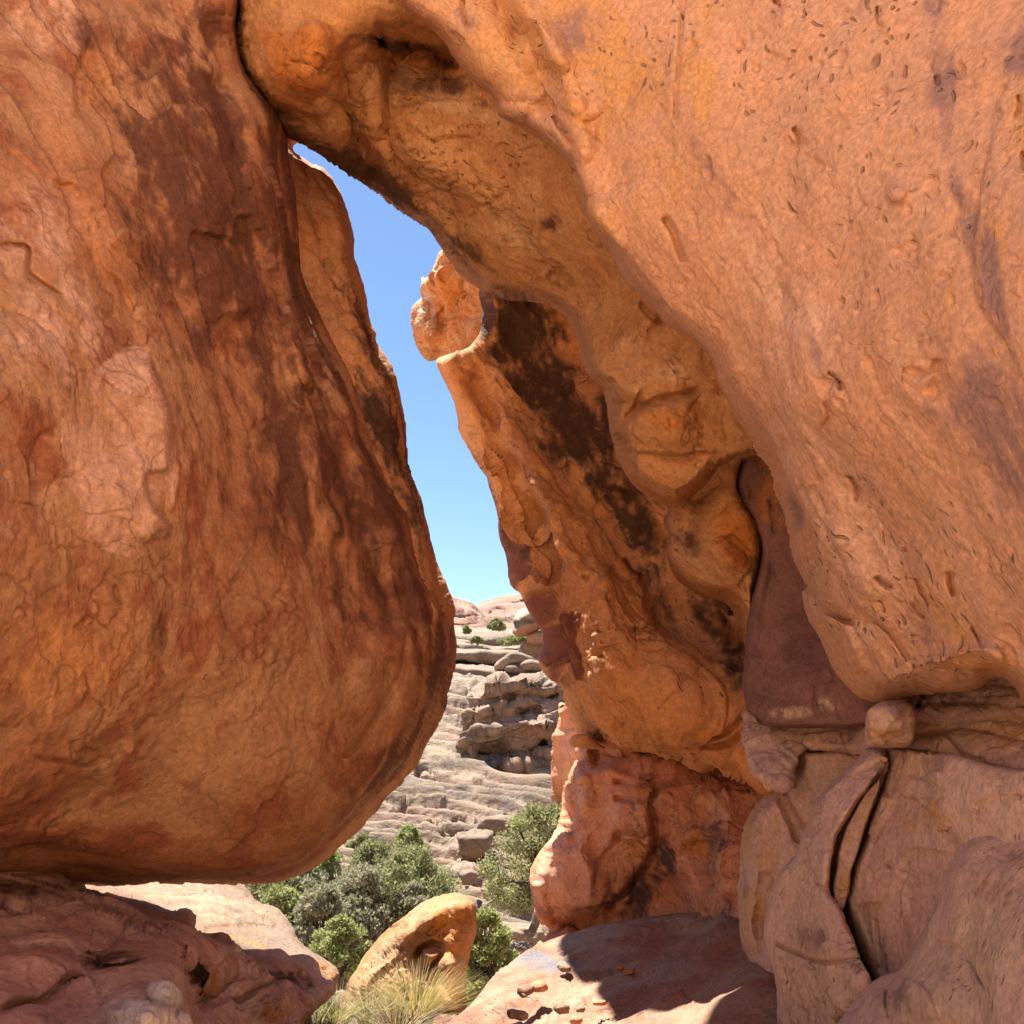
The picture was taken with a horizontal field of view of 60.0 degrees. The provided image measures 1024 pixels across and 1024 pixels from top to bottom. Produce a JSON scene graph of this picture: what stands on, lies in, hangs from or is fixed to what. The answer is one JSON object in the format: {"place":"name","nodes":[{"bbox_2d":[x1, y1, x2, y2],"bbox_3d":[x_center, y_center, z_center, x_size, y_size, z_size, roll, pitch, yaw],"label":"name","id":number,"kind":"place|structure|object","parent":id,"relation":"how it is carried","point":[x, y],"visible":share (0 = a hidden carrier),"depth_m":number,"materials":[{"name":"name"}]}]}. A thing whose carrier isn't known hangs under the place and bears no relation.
{"place":"outdoors","nodes":[
{"label":"outdoors","id":0,"kind":"place"},
{"bbox_2d":[242,662,555,1023],"bbox_3d":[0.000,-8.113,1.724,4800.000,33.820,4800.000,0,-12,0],"label":"ground","id":1,"kind":"structure","parent":0,"point":[443,793],"depth_m":39.64,"materials":[{"name":"beige stone"}]},
{"bbox_2d":[0,871,336,1023],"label":"shaded ledge","id":2,"kind":"object","parent":1,"relation":"on","point":[73,952],"visible":0.94,"depth_m":3.64,"materials":[{"name":"red stone"}]},
{"bbox_2d":[104,996,192,1023],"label":"pale rock","id":3,"kind":"object","parent":2,"relation":"on","point":[132,1010],"visible":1,"depth_m":2.18,"materials":[{"name":"stone"}]},
{"bbox_2d":[146,979,183,1011],"bbox_3d":[-1.000,1.394,2.555,0.102,0.182,0.472,4,-13,-19],"label":"pale rock","id":4,"kind":"object","parent":2,"relation":"on","point":[165,993],"visible":0.75,"depth_m":2.38,"materials":[{"name":"stone"}]},
{"bbox_2d":[0,0,456,885],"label":"leaning boulder","id":5,"kind":"object","parent":2,"relation":"on","point":[226,656],"visible":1,"depth_m":3.85,"materials":[{"name":"orange stone"}]},
{"bbox_2d":[85,882,339,1023],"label":"sunlit ledge","id":6,"kind":"object","parent":1,"relation":"on","point":[241,915],"visible":0.15,"depth_m":6.35,"materials":[{"name":"beige stone"}]},
{"bbox_2d":[244,882,276,900],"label":"juniper tree","id":7,"kind":"object","parent":1,"relation":"on","point":[257,889],"visible":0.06,"depth_m":27.02,"materials":[{"name":"green plant"}]},
{"bbox_2d":[257,878,311,926],"bbox_3d":[-6.197,10.810,23.311,2.020,2.361,2.160,0,-12,0],"label":"juniper tree","id":8,"kind":"object","parent":1,"relation":"on","point":[279,897],"visible":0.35,"depth_m":23.12,"materials":[{"name":"green plant"}]},
{"bbox_2d":[265,875,313,927],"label":"juniper tree","id":9,"kind":"object","parent":1,"relation":"on","point":[298,885],"visible":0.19,"depth_m":25.18,"materials":[{"name":"green plant"}]},
{"bbox_2d":[299,867,328,938],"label":"juniper tree","id":10,"kind":"object","parent":1,"relation":"on","point":[315,875],"visible":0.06,"depth_m":26.43,"materials":[{"name":"green plant"}]},
{"bbox_2d":[289,880,354,959],"bbox_3d":[-4.775,10.388,22.247,1.692,2.309,1.782,3,-12,-14],"label":"juniper tree","id":11,"kind":"object","parent":1,"relation":"on","point":[324,902],"visible":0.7,"depth_m":22.12,"materials":[{"name":"green plant"}]},
{"bbox_2d":[304,848,344,886],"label":"juniper tree","id":12,"kind":"object","parent":1,"relation":"on","point":[331,864],"visible":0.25,"depth_m":30.09,"materials":[{"name":"green plant"}]},
{"bbox_2d":[328,873,349,886],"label":"juniper tree","id":13,"kind":"object","parent":1,"relation":"on","point":[336,880],"depth_m":28.25,"materials":[{"name":"green plant"}]},
{"bbox_2d":[309,902,372,990],"bbox_3d":[-3.935,9.852,20.194,1.730,1.892,1.641,0,-12,0],"label":"juniper tree","id":14,"kind":"object","parent":1,"relation":"on","point":[343,961],"visible":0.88,"depth_m":20.02,"materials":[{"name":"green plant"}]},
{"bbox_2d":[304,979,389,1023],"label":"grass tuft","id":15,"kind":"object","parent":1,"relation":"on","point":[335,1007],"visible":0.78,"depth_m":5.15,"materials":[{"name":"plant"}]},
{"bbox_2d":[313,857,391,968],"bbox_3d":[-4.027,10.502,23.401,2.544,3.001,2.258,-11,-16,42],"label":"juniper tree","id":16,"kind":"object","parent":1,"relation":"on","point":[365,880],"visible":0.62,"depth_m":23.09,"materials":[{"name":"green plant"}]},
{"bbox_2d":[342,830,371,855],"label":"juniper tree","id":17,"kind":"object","parent":1,"relation":"on","point":[362,837],"visible":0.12,"depth_m":34.55,"materials":[{"name":"green plant"}]},
{"bbox_2d":[339,830,399,882],"bbox_3d":[-4.503,11.873,29.247,2.756,3.080,2.497,0,-12,0],"label":"juniper tree","id":18,"kind":"object","parent":1,"relation":"on","point":[367,853],"visible":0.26,"depth_m":29.26,"materials":[{"name":"green plant"}]},
{"bbox_2d":[288,138,454,637],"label":"sunlit pillar","id":19,"kind":"structure","parent":1,"relation":"on","point":[332,278],"depth_m":5.71,"materials":[{"name":"orange stone"}]},
{"bbox_2d":[336,827,467,942],"bbox_3d":[-3.024,10.355,24.255,3.694,3.326,3.429,0,-12,0],"label":"juniper tree","id":20,"kind":"object","parent":1,"relation":"on","point":[401,867],"visible":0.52,"depth_m":24.11,"materials":[{"name":"green plant"}]},
{"bbox_2d":[377,879,432,935],"bbox_3d":[-2.692,10.574,23.282,1.861,1.946,1.682,0,-12,0],"label":"juniper tree","id":21,"kind":"object","parent":1,"relation":"on","point":[415,895],"visible":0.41,"depth_m":23.10,"materials":[{"name":"green plant"}]},
{"bbox_2d":[393,823,428,853],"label":"juniper tree","id":22,"kind":"object","parent":1,"relation":"on","point":[409,832],"visible":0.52,"depth_m":33.22,"materials":[{"name":"green plant"}]},
{"bbox_2d":[425,871,447,896],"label":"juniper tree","id":23,"kind":"object","parent":1,"relation":"on","point":[438,885],"depth_m":26.19,"materials":[{"name":"green plant"}]},
{"bbox_2d":[442,864,466,895],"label":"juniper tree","id":24,"kind":"object","parent":1,"relation":"on","point":[448,870],"visible":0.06,"depth_m":27.47,"materials":[{"name":"green plant"}]},
{"bbox_2d":[451,862,482,885],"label":"fallen block","id":25,"kind":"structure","parent":1,"relation":"on","point":[466,874],"depth_m":29.42,"materials":[{"name":"beige stone"}]},
{"bbox_2d":[464,856,480,859],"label":"scree block","id":26,"kind":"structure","parent":1,"relation":"on","point":[470,858],"depth_m":33.56,"materials":[{"name":"beige stone"}]},
{"bbox_2d":[453,664,495,676],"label":"rock ledge","id":27,"kind":"object","parent":1,"relation":"on","point":[481,670],"visible":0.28,"depth_m":68.10,"materials":[{"name":"beige stone"}]},
{"bbox_2d":[456,829,494,857],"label":"fallen block","id":28,"kind":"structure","parent":1,"relation":"on","point":[471,842],"depth_m":33.08,"materials":[{"name":"beige stone"}]},
{"bbox_2d":[455,648,517,665],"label":"rock ledge","id":29,"kind":"object","parent":1,"relation":"on","point":[492,657],"visible":0.38,"depth_m":73.84,"materials":[{"name":"beige stone"}]},
{"bbox_2d":[469,635,483,645],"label":"shrub","id":30,"kind":"object","parent":29,"relation":"on","point":[477,640],"visible":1,"depth_m":77.87,"materials":[{"name":"green plant"}]},
{"bbox_2d":[456,638,518,649],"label":"rock ledge","id":31,"kind":"object","parent":1,"relation":"on","point":[463,644],"visible":0.16,"depth_m":82.10,"materials":[{"name":"beige stone"}]},
{"bbox_2d":[462,624,472,633],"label":"shrub","id":32,"kind":"object","parent":31,"relation":"on","point":[466,629],"visible":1,"depth_m":83.84,"materials":[{"name":"green plant"}]},
{"bbox_2d":[486,617,506,631],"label":"shrub","id":33,"kind":"object","parent":31,"relation":"on","point":[493,625],"visible":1,"depth_m":87.75,"materials":[{"name":"green plant"}]},
{"bbox_2d":[465,905,519,1006],"bbox_3d":[-0.260,4.864,9.593,0.876,1.147,0.852,0,-12,0],"label":"juniper bush","id":34,"kind":"object","parent":1,"relation":"on","point":[490,948],"visible":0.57,"depth_m":9.50,"materials":[{"name":"green plant"}]},
{"bbox_2d":[454,626,540,645],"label":"rock ledge","id":35,"kind":"object","parent":1,"relation":"on","point":[490,637],"visible":0.12,"depth_m":94.73,"materials":[{"name":"beige stone"}]},
{"bbox_2d":[477,814,523,835],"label":"fallen block","id":36,"kind":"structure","parent":1,"relation":"on","point":[494,823],"depth_m":35.56,"materials":[{"name":"beige stone"}]},
{"bbox_2d":[497,634,518,648],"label":"shrub","id":37,"kind":"object","parent":1,"relation":"on","point":[508,640],"visible":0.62,"depth_m":69.47,"materials":[{"name":"green plant"}]},
{"bbox_2d":[472,771,562,932],"bbox_3d":[0.618,5.805,15.224,2.488,2.648,2.214,4,-13,-17],"label":"juniper tree","id":38,"kind":"object","parent":1,"relation":"on","point":[536,829],"visible":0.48,"depth_m":15.05,"materials":[{"name":"green plant"}]},
{"bbox_2d":[507,940,532,956],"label":"fallen block","id":39,"kind":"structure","parent":1,"relation":"on","point":[523,946],"depth_m":14.91,"materials":[{"name":"beige stone"}]},
{"bbox_2d":[516,636,525,644],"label":"shrub","id":40,"kind":"object","parent":1,"relation":"on","point":[519,639],"visible":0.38,"depth_m":57.71,"materials":[{"name":"green plant"}]},
{"bbox_2d":[502,921,544,946],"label":"fallen block","id":41,"kind":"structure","parent":1,"relation":"on","point":[520,933],"depth_m":17.73,"materials":[{"name":"beige stone"}]},
{"bbox_2d":[551,702,577,806],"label":"side wall","id":42,"kind":"structure","parent":1,"relation":"on","point":[564,756],"depth_m":15.87,"materials":[{"name":"orange stone"}]},
{"bbox_2d":[236,0,1023,981],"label":"sandstone arch","id":43,"kind":"structure","parent":1,"relation":"on","point":[732,374],"depth_m":4.23,"materials":[{"name":"orange stone"}]},
{"bbox_2d":[410,250,481,360],"bbox_3d":[-0.534,-2.186,9.582,1.169,2.114,2.295,0,-12,0],"label":"jutting knob","id":44,"kind":"object","parent":43,"relation":"attached to","point":[446,311],"visible":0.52,"depth_m":8.97,"materials":[{"name":"orange stone"}]},
{"bbox_2d":[838,835,1023,1023],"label":"rounded outcrop","id":45,"kind":"object","parent":1,"relation":"on","point":[963,963],"visible":0.99,"depth_m":2.64,"materials":[{"name":"stone"}]},
{"bbox_2d":[293,143,518,604],"label":"sky","id":46,"kind":"structure","parent":0,"point":[393,252],"materials":[{"name":"blue"}]},
{"bbox_2d":[452,596,488,627],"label":"hill","id":47,"kind":"structure","parent":0,"point":[470,614],"depth_m":125.24,"materials":[{"name":"pink stone"}]},
{"bbox_2d":[475,593,525,627],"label":"hill","id":48,"kind":"structure","parent":0,"point":[505,609],"depth_m":144.29,"materials":[{"name":"pink stone"}]},
{"bbox_2d":[456,671,564,773],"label":"canyon cliff","id":49,"kind":"structure","parent":0,"point":[509,722],"depth_m":46.12,"materials":[{"name":"stone"}]},
{"bbox_2d":[494,651,533,671],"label":"flat stone","id":50,"kind":"object","parent":49,"relation":"on","point":[514,657],"visible":0.84,"depth_m":49.45,"materials":[{"name":"beige stone"}]},
{"bbox_2d":[504,664,525,674],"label":"flat stone","id":51,"kind":"object","parent":49,"relation":"on","point":[511,669],"visible":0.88,"depth_m":48.93,"materials":[{"name":"beige stone"}]},
{"bbox_2d":[518,639,541,660],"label":"cap slope","id":52,"kind":"structure","parent":49,"relation":"on","point":[533,651],"depth_m":52.99,"materials":[{"name":"stone"}]},
{"bbox_2d":[526,630,541,644],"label":"support stone","id":53,"kind":"object","parent":52,"relation":"on","point":[534,638],"visible":0.64,"depth_m":52.24,"materials":[{"name":"stone"}]},
{"bbox_2d":[513,607,539,636],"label":"perched boulder","id":54,"kind":"object","parent":53,"relation":"on","point":[524,623],"visible":0.65,"depth_m":52.17,"materials":[{"name":"stone"}]},
{"bbox_2d":[518,659,541,671],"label":"flat stone","id":55,"kind":"object","parent":49,"relation":"on","point":[530,665],"visible":0.81,"depth_m":48.91,"materials":[{"name":"beige stone"}]},
{"bbox_2d":[507,1009,528,1020],"bbox_3d":[0.026,2.568,4.531,0.123,0.046,0.066,-8,-14,33],"label":"rock chip","id":56,"kind":"object","parent":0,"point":[520,1015],"visible":0.99,"depth_m":4.50,"materials":[{"name":"brown stone"}]},
{"bbox_2d":[446,912,777,1023],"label":"slickrock floor","id":57,"kind":"structure","parent":0,"point":[694,968],"depth_m":5.06,"materials":[{"name":"beige stone"}]},
{"bbox_2d":[303,993,374,1023],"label":"grass tuft","id":58,"kind":"object","parent":57,"relation":"on","point":[316,1019],"visible":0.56,"depth_m":5.00,"materials":[{"name":"beige plant"}]},
{"bbox_2d":[324,973,426,1023],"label":"grass tuft","id":59,"kind":"object","parent":57,"relation":"on","point":[359,1021],"visible":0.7,"depth_m":5.37,"materials":[{"name":"beige plant"}]},
{"bbox_2d":[329,989,455,1023],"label":"grass tuft","id":60,"kind":"object","parent":57,"relation":"on","point":[395,1021],"visible":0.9,"depth_m":5.22,"materials":[{"name":"plant"}]},
{"bbox_2d":[339,892,476,1023],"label":"pointed boulder","id":61,"kind":"object","parent":57,"relation":"on","point":[438,930],"visible":0.63,"depth_m":6.35,"materials":[{"name":"stone"}]},
{"bbox_2d":[347,956,486,1023],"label":"grass tuft","id":62,"kind":"object","parent":57,"relation":"on","point":[419,994],"visible":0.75,"depth_m":5.59,"materials":[{"name":"plant"}]},
{"bbox_2d":[517,985,534,995],"bbox_3d":[0.078,2.649,4.909,0.077,0.046,0.108,-9,-15,35],"label":"rock chip","id":63,"kind":"object","parent":57,"relation":"on","point":[527,990],"visible":0.91,"depth_m":4.88,"materials":[{"name":"beige stone"}]},
{"bbox_2d":[531,980,547,992],"bbox_3d":[0.152,2.662,4.975,0.082,0.051,0.112,-8,-14,33],"label":"rock chip","id":64,"kind":"object","parent":57,"relation":"on","point":[540,985],"visible":0.94,"depth_m":4.95,"materials":[{"name":"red stone"}]},
{"bbox_2d":[553,1002,569,1014],"bbox_3d":[0.258,2.588,4.629,0.082,0.046,0.088,8,-14,-32],"label":"rock chip","id":65,"kind":"object","parent":57,"relation":"on","point":[559,1008],"visible":1,"depth_m":4.60,"materials":[{"name":"beige stone"}]},
{"bbox_2d":[557,961,570,971],"bbox_3d":[0.316,2.742,5.338,0.073,0.045,0.139,2,-12,-11],"label":"rock chip","id":66,"kind":"object","parent":57,"relation":"on","point":[563,966],"visible":1,"depth_m":5.31,"materials":[{"name":"beige stone"}]},
{"bbox_2d":[569,1016,582,1023],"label":"rock chip","id":67,"kind":"object","parent":57,"relation":"on","point":[575,1020],"visible":1,"depth_m":4.43,"materials":[{"name":"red stone"}]},
{"bbox_2d":[576,1004,585,1012],"bbox_3d":[0.358,2.586,4.615,0.052,0.029,0.068,0,-12,0],"label":"rock chip","id":68,"kind":"object","parent":57,"relation":"on","point":[581,1008],"visible":1,"depth_m":4.59,"materials":[{"name":"beige stone"}]},
{"bbox_2d":[593,999,606,1005],"bbox_3d":[0.465,2.606,4.708,0.077,0.024,0.042,0,-12,0],"label":"rock chip","id":69,"kind":"object","parent":57,"relation":"on","point":[597,1002],"visible":1,"depth_m":4.70,"materials":[{"name":"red stone"}]},
{"bbox_2d":[616,965,622,969],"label":"rock chip","id":70,"kind":"object","parent":57,"relation":"on","point":[619,967],"visible":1,"depth_m":5.32,"materials":[{"name":"red stone"}]},
{"bbox_2d":[624,968,634,974],"bbox_3d":[0.695,2.723,5.255,0.080,0.030,0.049,11,-16,-41],"label":"rock chip","id":71,"kind":"object","parent":57,"relation":"on","point":[628,971],"visible":1,"depth_m":5.24,"materials":[{"name":"red stone"}]},
{"bbox_2d":[764,747,1023,1023],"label":"split block","id":72,"kind":"structure","parent":57,"relation":"on","point":[932,813],"depth_m":3.55,"materials":[{"name":"stone"}]},
{"bbox_2d":[865,700,916,747],"bbox_3d":[1.560,0.873,3.657,0.201,0.190,0.538,-5,-13,22],"label":"wedged stone","id":73,"kind":"object","parent":72,"relation":"on","point":[891,723],"visible":1,"depth_m":3.46,"materials":[{"name":"stone"}]}
]}

